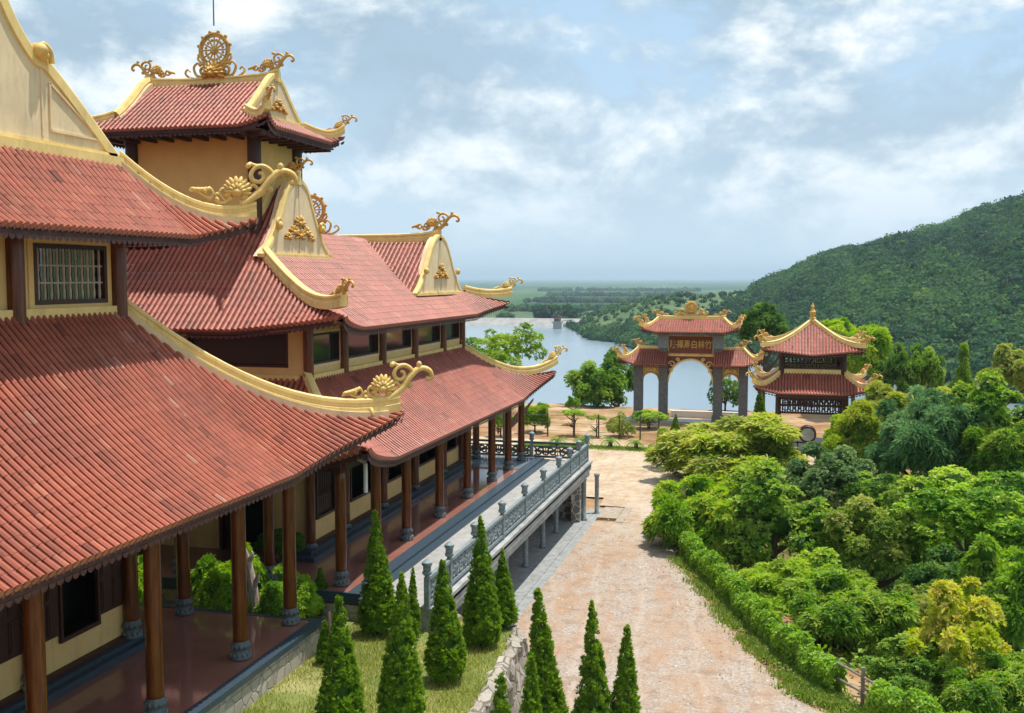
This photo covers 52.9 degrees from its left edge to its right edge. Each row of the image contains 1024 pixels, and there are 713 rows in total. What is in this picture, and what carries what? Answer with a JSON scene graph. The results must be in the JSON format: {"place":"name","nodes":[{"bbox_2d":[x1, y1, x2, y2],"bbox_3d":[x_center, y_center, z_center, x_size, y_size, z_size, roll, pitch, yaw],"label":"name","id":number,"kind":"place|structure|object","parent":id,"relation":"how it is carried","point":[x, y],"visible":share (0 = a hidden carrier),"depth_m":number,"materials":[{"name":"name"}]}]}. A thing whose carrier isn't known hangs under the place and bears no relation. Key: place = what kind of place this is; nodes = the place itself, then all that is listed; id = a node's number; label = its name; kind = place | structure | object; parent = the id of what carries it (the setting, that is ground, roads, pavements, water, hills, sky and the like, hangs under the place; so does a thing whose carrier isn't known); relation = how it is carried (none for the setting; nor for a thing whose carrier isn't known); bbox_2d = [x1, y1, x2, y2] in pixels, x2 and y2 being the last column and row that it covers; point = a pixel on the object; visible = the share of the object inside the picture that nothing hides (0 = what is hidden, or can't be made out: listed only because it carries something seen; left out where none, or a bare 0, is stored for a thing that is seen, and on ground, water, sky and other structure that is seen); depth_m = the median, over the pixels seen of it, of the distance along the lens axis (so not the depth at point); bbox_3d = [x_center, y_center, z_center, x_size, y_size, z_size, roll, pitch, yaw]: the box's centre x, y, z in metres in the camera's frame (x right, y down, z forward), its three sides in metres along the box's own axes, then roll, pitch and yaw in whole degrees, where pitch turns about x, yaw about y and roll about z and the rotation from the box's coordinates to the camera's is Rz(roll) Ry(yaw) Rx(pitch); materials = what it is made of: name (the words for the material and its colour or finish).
{"place":"outdoors","nodes":[
{"label":"outdoors","id":0,"kind":"place"},
{"bbox_2d":[140,602,511,712],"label":"lawn","id":1,"kind":"structure","parent":0,"point":[296,697],"depth_m":25.54,"materials":[{"name":"green plant"}]},
{"bbox_2d":[137,554,162,602],"bbox_3d":[-11.525,6.854,30.845,1.799,2.165,1.988,1,5,15],"label":"shrub","id":2,"kind":"object","parent":1,"relation":"on","point":[140,578],"visible":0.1,"depth_m":30.63,"materials":[{"name":"green plant"}]},
{"bbox_2d":[0,0,433,712],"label":"temple hall","id":3,"kind":"structure","parent":1,"relation":"on","point":[128,430],"depth_m":22.99,"materials":[{"name":"tile"}]},
{"bbox_2d":[0,596,21,663],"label":"window","id":4,"kind":"structure","parent":3,"relation":"in","point":[10,618],"depth_m":21.84,"materials":[{"name":"brown wood"}]},
{"bbox_2d":[26,236,111,308],"bbox_3d":[-10.149,-1.884,23.604,0.195,1.690,2.840,1,5,15],"label":"window","id":5,"kind":"structure","parent":3,"relation":"in","point":[63,274],"depth_m":23.57,"materials":[{"name":"brown wood"}]},
{"bbox_2d":[43,554,122,643],"bbox_3d":[-10.248,5.380,24.028,0.430,2.180,3.200,1,5,15],"label":"window","id":6,"kind":"structure","parent":3,"relation":"in","point":[107,581],"depth_m":24.63,"materials":[{"name":"brown wood"}]},
{"bbox_2d":[190,542,269,611],"bbox_3d":[-8.382,6.729,29.915,2.380,2.580,2.198,1,5,15],"label":"shrub","id":7,"kind":"object","parent":1,"relation":"on","point":[211,581],"visible":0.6,"depth_m":29.24,"materials":[{"name":"green plant"}]},
{"bbox_2d":[246,548,259,612],"bbox_3d":[-7.386,6.615,29.173,0.666,2.485,0.394,1,5,15],"label":"driftwood stump","id":8,"kind":"object","parent":1,"relation":"on","point":[253,596],"visible":0.59,"depth_m":29.04,"materials":[{"name":"grey wood"}]},
{"bbox_2d":[248,563,324,618],"bbox_3d":[-6.465,7.005,29.496,1.869,1.963,2.006,3,5,31],"label":"shrub","id":9,"kind":"object","parent":1,"relation":"on","point":[270,602],"visible":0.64,"depth_m":29.14,"materials":[{"name":"green plant"}]},
{"bbox_2d":[313,567,329,616],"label":"conifer","id":10,"kind":"object","parent":1,"relation":"on","point":[320,582],"visible":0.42,"depth_m":30.50,"materials":[{"name":"green plant"}]},
{"bbox_2d":[314,611,334,663],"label":"conifer","id":11,"kind":"object","parent":1,"relation":"on","point":[322,645],"visible":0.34,"depth_m":26.62,"materials":[{"name":"green plant"}]},
{"bbox_2d":[313,594,366,712],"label":"conifer","id":12,"kind":"object","parent":1,"relation":"on","point":[342,687],"visible":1,"depth_m":22.40,"materials":[{"name":"green plant"}]},
{"bbox_2d":[356,509,395,634],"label":"conifer","id":13,"kind":"object","parent":1,"relation":"on","point":[375,608],"visible":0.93,"depth_m":28.62,"materials":[{"name":"green plant"}]},
{"bbox_2d":[375,571,428,712],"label":"conifer","id":14,"kind":"object","parent":1,"relation":"on","point":[400,687],"visible":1,"depth_m":22.57,"materials":[{"name":"green plant"}]},
{"bbox_2d":[394,566,421,638],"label":"conifer","id":15,"kind":"object","parent":1,"relation":"on","point":[415,613],"visible":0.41,"depth_m":28.44,"materials":[{"name":"green plant"}]},
{"bbox_2d":[423,559,467,683],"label":"conifer","id":16,"kind":"object","parent":1,"relation":"on","point":[446,643],"visible":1,"depth_m":25.27,"materials":[{"name":"green plant"}]},
{"bbox_2d":[461,515,504,647],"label":"conifer","id":17,"kind":"object","parent":1,"relation":"on","point":[482,626],"visible":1,"depth_m":27.69,"materials":[{"name":"green plant"}]},
{"bbox_2d":[492,548,519,627],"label":"conifer","id":18,"kind":"object","parent":1,"relation":"on","point":[507,601],"visible":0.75,"depth_m":29.35,"materials":[{"name":"green plant"}]},
{"bbox_2d":[9,0,1023,278],"label":"sky","id":19,"kind":"structure","parent":0,"point":[566,139],"materials":[{"name":"blue"}]},
{"bbox_2d":[526,443,647,452],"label":"verge grass","id":20,"kind":"structure","parent":0,"point":[601,447],"depth_m":73.82,"materials":[{"name":"green plant"}]},
{"bbox_2d":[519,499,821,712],"bbox_3d":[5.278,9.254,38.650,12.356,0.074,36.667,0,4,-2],"label":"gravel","id":21,"kind":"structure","parent":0,"point":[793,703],"depth_m":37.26,"materials":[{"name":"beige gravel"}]},
{"bbox_2d":[471,436,878,712],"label":"road","id":22,"kind":"structure","parent":0,"point":[628,477],"depth_m":37.08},
{"bbox_2d":[794,425,820,459],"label":"drum","id":23,"kind":"object","parent":22,"relation":"on","point":[808,432],"visible":0.72,"depth_m":68.52,"materials":[{"name":"grey wood"}]},
{"bbox_2d":[457,279,1023,712],"bbox_3d":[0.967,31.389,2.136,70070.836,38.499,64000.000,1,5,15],"label":"ground","id":24,"kind":"structure","parent":0,"point":[526,288],"depth_m":90.75,"materials":[{"name":"soil"}]},
{"bbox_2d":[92,0,567,621],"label":"temple hall","id":25,"kind":"structure","parent":24,"relation":"on","point":[290,292],"depth_m":36.87,"materials":[{"name":"red tile"}]},
{"bbox_2d":[183,330,291,371],"bbox_3d":[-9.154,-0.251,34.422,3.990,1.410,0.195,1,5,15],"label":"window","id":26,"kind":"structure","parent":25,"relation":"in","point":[270,352],"depth_m":34.32,"materials":[{"name":"brown wood"}]},
{"bbox_2d":[252,528,305,565],"bbox_3d":[-7.277,6.695,32.506,1.624,2.594,1.636,1,5,15],"label":"shrub","id":27,"kind":"object","parent":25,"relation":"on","point":[300,537],"visible":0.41,"depth_m":32.15,"materials":[{"name":"green plant"}]},
{"bbox_2d":[315,471,334,519],"bbox_3d":[-6.589,4.441,35.487,0.430,2.050,1.460,1,5,15],"label":"window","id":28,"kind":"structure","parent":25,"relation":"in","point":[324,501],"depth_m":35.48,"materials":[{"name":"brown wood"}]},
{"bbox_2d":[313,328,340,367],"bbox_3d":[-6.432,-0.302,35.084,0.195,1.230,2.440,1,5,15],"label":"window","id":29,"kind":"structure","parent":25,"relation":"in","point":[326,342],"depth_m":35.40,"materials":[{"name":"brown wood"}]},
{"bbox_2d":[349,464,370,501],"bbox_3d":[-5.771,4.206,38.572,0.430,2.050,3.300,1,5,15],"label":"window","id":30,"kind":"structure","parent":25,"relation":"in","point":[362,494],"depth_m":38.05,"materials":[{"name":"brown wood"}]},
{"bbox_2d":[348,331,378,360],"bbox_3d":[-5.614,-0.537,38.169,0.195,1.230,3.240,1,5,15],"label":"window","id":31,"kind":"structure","parent":25,"relation":"in","point":[360,347],"depth_m":38.49,"materials":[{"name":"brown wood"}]},
{"bbox_2d":[387,462,411,482],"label":"window","id":32,"kind":"structure","parent":25,"relation":"in","point":[399,475],"depth_m":41.69,"materials":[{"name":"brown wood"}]},
{"bbox_2d":[387,327,411,353],"bbox_3d":[-4.694,-0.801,41.639,0.195,1.230,3.240,1,5,15],"label":"window","id":33,"kind":"structure","parent":25,"relation":"in","point":[398,341],"depth_m":42.09,"materials":[{"name":"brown glass"}]},
{"bbox_2d":[419,444,434,466],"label":"window","id":34,"kind":"structure","parent":25,"relation":"in","point":[429,454],"depth_m":46.28,"materials":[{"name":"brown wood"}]},
{"bbox_2d":[418,323,440,347],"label":"window","id":35,"kind":"structure","parent":25,"relation":"in","point":[427,336],"depth_m":45.71,"materials":[{"name":"brown glass"}]},
{"bbox_2d":[447,435,458,452],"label":"window","id":36,"kind":"structure","parent":25,"relation":"in","point":[456,439],"depth_m":49.46,"materials":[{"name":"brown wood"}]},
{"bbox_2d":[447,320,459,341],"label":"window","id":37,"kind":"structure","parent":25,"relation":"in","point":[453,330],"depth_m":48.93,"materials":[{"name":"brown glass"}]},
{"bbox_2d":[458,614,528,712],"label":"rock edging","id":38,"kind":"object","parent":24,"relation":"on","point":[511,664],"visible":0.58,"depth_m":27.00,"materials":[{"name":"grey stone"}]},
{"bbox_2d":[358,459,632,631],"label":"terrace","id":39,"kind":"structure","parent":24,"relation":"on","point":[540,542],"depth_m":43.98,"materials":[{"name":"grey stone"}]},
{"bbox_2d":[422,433,589,609],"bbox_3d":[0.716,5.529,40.817,0.310,1.440,24.660,1,5,15],"label":"balustrade","id":40,"kind":"object","parent":39,"relation":"on","point":[503,524],"visible":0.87,"depth_m":37.26,"materials":[{"name":"grey stone"}]},
{"bbox_2d":[471,431,581,458],"bbox_3d":[-2.112,4.516,54.119,11.825,1.440,0.310,1,5,15],"label":"balustrade","id":41,"kind":"object","parent":39,"relation":"on","point":[529,449],"visible":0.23,"depth_m":53.21,"materials":[{"name":"grey stone"}]},
{"bbox_2d":[487,412,513,437],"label":"young tree","id":42,"kind":"object","parent":24,"relation":"on","point":[499,421],"visible":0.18,"depth_m":78.78,"materials":[{"name":"green plant"}]},
{"bbox_2d":[465,322,547,453],"bbox_3d":[-0.403,3.549,64.571,5.412,11.479,5.029,1,5,15],"label":"broadleaf tree","id":43,"kind":"object","parent":24,"relation":"on","point":[504,342],"visible":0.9,"depth_m":63.74,"materials":[{"name":"green plant"}]},
{"bbox_2d":[465,318,580,326],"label":"dam","id":44,"kind":"structure","parent":24,"relation":"on","point":[546,322],"depth_m":857.87,"materials":[{"name":"concrete"}]},
{"bbox_2d":[525,402,550,432],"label":"young tree","id":45,"kind":"object","parent":24,"relation":"on","point":[541,409],"visible":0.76,"depth_m":81.19,"materials":[{"name":"green plant"}]},
{"bbox_2d":[520,587,569,712],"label":"conifer","id":46,"kind":"object","parent":24,"relation":"on","point":[550,683],"visible":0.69,"depth_m":25.09,"materials":[{"name":"green plant"}]},
{"bbox_2d":[565,395,580,424],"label":"young tree","id":47,"kind":"object","parent":24,"relation":"on","point":[574,402],"visible":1,"depth_m":85.84,"materials":[{"name":"green plant"}]},
{"bbox_2d":[561,409,586,435],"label":"young tree","id":48,"kind":"object","parent":24,"relation":"on","point":[574,412],"visible":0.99,"depth_m":79.64,"materials":[{"name":"green plant"}]},
{"bbox_2d":[497,413,659,439],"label":"wire fence","id":49,"kind":"object","parent":24,"relation":"on","point":[619,417],"visible":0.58,"depth_m":78.92,"materials":[{"name":"brown"}]},
{"bbox_2d":[478,287,700,318],"bbox_3d":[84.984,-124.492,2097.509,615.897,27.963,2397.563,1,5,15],"label":"tree belt","id":50,"kind":"object","parent":24,"relation":"on","point":[547,310],"visible":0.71,"depth_m":1692.85,"materials":[{"name":"green plant"}]},
{"bbox_2d":[571,599,612,712],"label":"conifer","id":51,"kind":"object","parent":24,"relation":"on","point":[594,695],"visible":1,"depth_m":24.32,"materials":[{"name":"green plant"}]},
{"bbox_2d":[563,357,628,407],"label":"broadleaf tree","id":52,"kind":"object","parent":24,"relation":"on","point":[590,383],"visible":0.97,"depth_m":98.07,"materials":[{"name":"green plant"}]},
{"bbox_2d":[585,414,607,436],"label":"young tree","id":53,"kind":"object","parent":24,"relation":"on","point":[601,417],"visible":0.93,"depth_m":79.35,"materials":[{"name":"green plant"}]},
{"bbox_2d":[600,437,620,447],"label":"cycad","id":54,"kind":"object","parent":24,"relation":"on","point":[610,441],"visible":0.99,"depth_m":74.18,"materials":[{"name":"green plant"}]},
{"bbox_2d":[599,346,633,406],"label":"broadleaf tree","id":55,"kind":"object","parent":24,"relation":"on","point":[628,374],"visible":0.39,"depth_m":102.14,"materials":[{"name":"green plant"}]},
{"bbox_2d":[605,412,635,436],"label":"shrub","id":56,"kind":"object","parent":24,"relation":"on","point":[609,425],"visible":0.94,"depth_m":79.16,"materials":[{"name":"green plant"}]},
{"bbox_2d":[609,624,641,712],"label":"conifer","id":57,"kind":"object","parent":24,"relation":"on","point":[624,692],"visible":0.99,"depth_m":24.42,"materials":[{"name":"green plant"}]},
{"bbox_2d":[625,439,646,448],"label":"cycad","id":58,"kind":"object","parent":24,"relation":"on","point":[636,443],"visible":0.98,"depth_m":73.39,"materials":[{"name":"green plant"}]},
{"bbox_2d":[629,409,669,428],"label":"shrub","id":59,"kind":"object","parent":24,"relation":"on","point":[646,413],"visible":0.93,"depth_m":83.36,"materials":[{"name":"green plant"}]},
{"bbox_2d":[646,427,672,457],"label":"broadleaf tree","id":60,"kind":"object","parent":24,"relation":"on","point":[664,429],"visible":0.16,"depth_m":65.78,"materials":[{"name":"green plant"}]},
{"bbox_2d":[612,301,764,423],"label":"temple gate","id":61,"kind":"structure","parent":24,"relation":"on","point":[716,358],"depth_m":86.74,"materials":[{"name":"red tile"}]},
{"bbox_2d":[639,473,741,560],"bbox_3d":[8.480,7.573,47.188,5.120,4.135,5.465,1,5,15],"label":"broadleaf tree","id":62,"kind":"object","parent":24,"relation":"on","point":[672,517],"visible":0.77,"depth_m":45.74,"materials":[{"name":"green plant"}]},
{"bbox_2d":[670,410,737,418],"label":"parapet","id":63,"kind":"structure","parent":24,"relation":"on","point":[694,414],"depth_m":90.50,"materials":[{"name":"white paint"}]},
{"bbox_2d":[707,375,738,411],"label":"broadleaf tree","id":64,"kind":"object","parent":24,"relation":"on","point":[733,394],"visible":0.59,"depth_m":94.10,"materials":[{"name":"green plant"}]},
{"bbox_2d":[642,411,809,488],"bbox_3d":[12.694,5.589,61.007,10.078,4.998,10.642,1,5,15],"label":"broadleaf tree","id":65,"kind":"object","parent":24,"relation":"on","point":[717,451],"visible":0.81,"depth_m":59.28,"materials":[{"name":"green plant"}]},
{"bbox_2d":[753,390,765,412],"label":"conifer","id":66,"kind":"object","parent":24,"relation":"on","point":[759,406],"visible":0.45,"depth_m":80.00,"materials":[{"name":"green plant"}]},
{"bbox_2d":[677,530,848,694],"bbox_3d":[8.421,8.820,37.542,1.264,1.528,15.434,-1,4,-7],"label":"vine hedge","id":67,"kind":"object","parent":24,"relation":"on","point":[791,642],"visible":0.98,"depth_m":34.75,"materials":[{"name":"green plant"}]},
{"bbox_2d":[735,301,790,405],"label":"broadleaf tree","id":68,"kind":"object","parent":24,"relation":"on","point":[769,320],"visible":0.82,"depth_m":96.07,"materials":[{"name":"green plant"}]},
{"bbox_2d":[704,458,830,565],"bbox_3d":[11.312,7.228,45.544,5.534,5.877,5.441,1,5,15],"label":"broadleaf tree","id":69,"kind":"object","parent":24,"relation":"on","point":[761,499],"visible":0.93,"depth_m":44.02,"materials":[{"name":"green plant"}]},
{"bbox_2d":[666,554,868,712],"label":"bank weeds","id":70,"kind":"object","parent":24,"relation":"on","point":[804,688],"visible":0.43,"depth_m":32.81,"materials":[{"name":"green plant"}]},
{"bbox_2d":[738,556,812,613],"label":"broadleaf tree","id":71,"kind":"object","parent":24,"relation":"on","point":[765,579],"visible":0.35,"depth_m":39.21,"materials":[{"name":"green plant"}]},
{"bbox_2d":[745,303,882,451],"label":"pavilion","id":72,"kind":"structure","parent":24,"relation":"on","point":[804,384],"depth_m":72.87,"materials":[{"name":"red tile"}]},
{"bbox_2d":[778,441,877,548],"bbox_3d":[16.243,7.733,53.390,5.001,6.682,4.547,1,5,15],"label":"broadleaf tree","id":73,"kind":"object","parent":24,"relation":"on","point":[824,474],"visible":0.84,"depth_m":52.27,"materials":[{"name":"green plant"}]},
{"bbox_2d":[822,409,847,439],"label":"broadleaf tree","id":74,"kind":"object","parent":24,"relation":"on","point":[828,431],"visible":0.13,"depth_m":65.10,"materials":[{"name":"green plant"}]},
{"bbox_2d":[795,546,875,590],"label":"broadleaf tree","id":75,"kind":"object","parent":24,"relation":"on","point":[825,559],"visible":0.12,"depth_m":39.45,"materials":[{"name":"green plant"}]},
{"bbox_2d":[777,566,921,659],"bbox_3d":[11.386,8.975,35.531,4.238,2.901,4.497,-1,4,-9],"label":"broadleaf tree","id":76,"kind":"object","parent":24,"relation":"on","point":[852,605],"visible":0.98,"depth_m":34.48,"materials":[{"name":"green plant"}]},
{"bbox_2d":[813,316,892,404],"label":"broadleaf tree","id":77,"kind":"object","parent":24,"relation":"on","point":[879,348],"visible":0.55,"depth_m":88.40,"materials":[{"name":"green plant"}]},
{"bbox_2d":[836,662,874,705],"bbox_3d":[9.843,9.526,29.298,0.140,1.550,1.752,-2,5,-21],"label":"rail fence","id":78,"kind":"object","parent":24,"relation":"on","point":[863,679],"visible":0.81,"depth_m":29.08,"materials":[{"name":"grey wood"}]},
{"bbox_2d":[821,398,896,476],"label":"broadleaf tree","id":79,"kind":"object","parent":24,"relation":"on","point":[857,426],"visible":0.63,"depth_m":56.26,"materials":[{"name":"green plant"}]},
{"bbox_2d":[704,468,1023,711],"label":"undergrowth","id":80,"kind":"object","parent":24,"relation":"on","point":[851,657],"visible":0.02,"depth_m":37.72,"materials":[{"name":"green plant"}]},
{"bbox_2d":[812,489,929,589],"bbox_3d":[15.015,9.508,43.425,4.703,7.905,4.786,1,5,15],"label":"broadleaf tree","id":81,"kind":"object","parent":24,"relation":"on","point":[856,530],"visible":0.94,"depth_m":42.11,"materials":[{"name":"green plant"}]},
{"bbox_2d":[839,470,912,577],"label":"broadleaf tree","id":82,"kind":"object","parent":24,"relation":"on","point":[866,484],"visible":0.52,"depth_m":50.59,"materials":[{"name":"green plant"}]},
{"bbox_2d":[863,379,913,420],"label":"broadleaf tree","id":83,"kind":"object","parent":24,"relation":"on","point":[883,391],"visible":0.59,"depth_m":67.96,"materials":[{"name":"green plant"}]},
{"bbox_2d":[871,342,917,393],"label":"broadleaf tree","id":84,"kind":"object","parent":24,"relation":"on","point":[896,366],"visible":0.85,"depth_m":79.50,"materials":[{"name":"green plant"}]},
{"bbox_2d":[859,633,948,697],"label":"broadleaf tree","id":85,"kind":"object","parent":24,"relation":"on","point":[900,670],"visible":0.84,"depth_m":29.81,"materials":[{"name":"green plant"}]},
{"bbox_2d":[891,583,936,679],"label":"broadleaf tree","id":86,"kind":"object","parent":24,"relation":"on","point":[922,600],"visible":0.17,"depth_m":35.45,"materials":[{"name":"green plant"}]},
{"bbox_2d":[864,678,971,712],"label":"vine hedge","id":87,"kind":"object","parent":24,"relation":"on","point":[885,697],"visible":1,"depth_m":27.80,"materials":[{"name":"green plant"}]},
{"bbox_2d":[906,344,945,392],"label":"broadleaf tree","id":88,"kind":"object","parent":24,"relation":"on","point":[927,365],"visible":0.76,"depth_m":79.87,"materials":[{"name":"green plant"}]},
{"bbox_2d":[863,384,997,564],"bbox_3d":[22.194,7.848,54.819,6.876,12.642,6.784,1,5,15],"label":"broadleaf tree","id":89,"kind":"object","parent":24,"relation":"on","point":[915,433],"visible":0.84,"depth_m":52.91,"materials":[{"name":"green plant"}]},
{"bbox_2d":[893,542,967,618],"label":"broadleaf tree","id":90,"kind":"object","parent":24,"relation":"on","point":[929,573],"visible":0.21,"depth_m":37.77,"materials":[{"name":"green plant"}]},
{"bbox_2d":[887,464,1023,558],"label":"broadleaf tree","id":91,"kind":"object","parent":24,"relation":"on","point":[954,504],"visible":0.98,"depth_m":40.70,"materials":[{"name":"green plant"}]},
{"bbox_2d":[898,576,1013,712],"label":"broadleaf tree","id":92,"kind":"object","parent":24,"relation":"on","point":[963,626],"visible":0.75,"depth_m":29.94,"materials":[{"name":"yellow plant"}]},
{"bbox_2d":[947,342,973,393],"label":"tree","id":93,"kind":"object","parent":24,"relation":"on","point":[963,373],"visible":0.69,"depth_m":74.11,"materials":[{"name":"green plant"}]},
{"bbox_2d":[928,477,1015,558],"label":"broadleaf tree","id":94,"kind":"object","parent":24,"relation":"on","point":[966,546],"visible":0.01,"depth_m":48.87,"materials":[{"name":"green plant"}]},
{"bbox_2d":[935,646,1023,712],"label":"broadleaf tree","id":95,"kind":"object","parent":24,"relation":"on","point":[997,691],"visible":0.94,"depth_m":27.88,"materials":[{"name":"green plant"}]},
{"bbox_2d":[945,369,1023,542],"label":"broadleaf tree","id":96,"kind":"object","parent":24,"relation":"on","point":[988,393],"visible":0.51,"depth_m":52.71,"materials":[{"name":"green plant"}]},
{"bbox_2d":[954,532,1023,712],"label":"broadleaf tree","id":97,"kind":"object","parent":24,"relation":"on","point":[1004,586],"visible":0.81,"depth_m":32.47,"materials":[{"name":"green plant"}]},
{"bbox_2d":[961,422,1023,541],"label":"broadleaf tree","id":98,"kind":"object","parent":24,"relation":"on","point":[1001,449],"visible":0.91,"depth_m":50.01,"materials":[{"name":"green plant"}]},
{"bbox_2d":[976,343,1023,421],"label":"broadleaf tree","id":99,"kind":"object","parent":24,"relation":"on","point":[1008,364],"visible":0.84,"depth_m":68.76,"materials":[{"name":"green plant"}]},
{"bbox_2d":[465,326,1022,414],"bbox_3d":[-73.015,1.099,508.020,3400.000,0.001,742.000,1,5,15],"label":"lake","id":100,"kind":"structure","parent":0,"point":[689,386],"depth_m":412.18,"materials":[{"name":"liquid"}]},
{"bbox_2d":[552,315,568,328],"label":"intake tower","id":101,"kind":"structure","parent":100,"relation":"in","point":[557,323],"depth_m":806.26,"materials":[{"name":"grey concrete"}]},
{"bbox_2d":[484,285,1022,403],"bbox_3d":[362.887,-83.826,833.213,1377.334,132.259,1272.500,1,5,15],"label":"hill","id":102,"kind":"structure","parent":0,"point":[623,315],"depth_m":736.04,"materials":[{"name":"green plant"}]},
{"bbox_2d":[562,190,1023,403],"bbox_3d":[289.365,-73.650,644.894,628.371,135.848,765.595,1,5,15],"label":"forest","id":103,"kind":"object","parent":102,"relation":"on","point":[965,271],"visible":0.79,"depth_m":543.58,"materials":[{"name":"green plant"}]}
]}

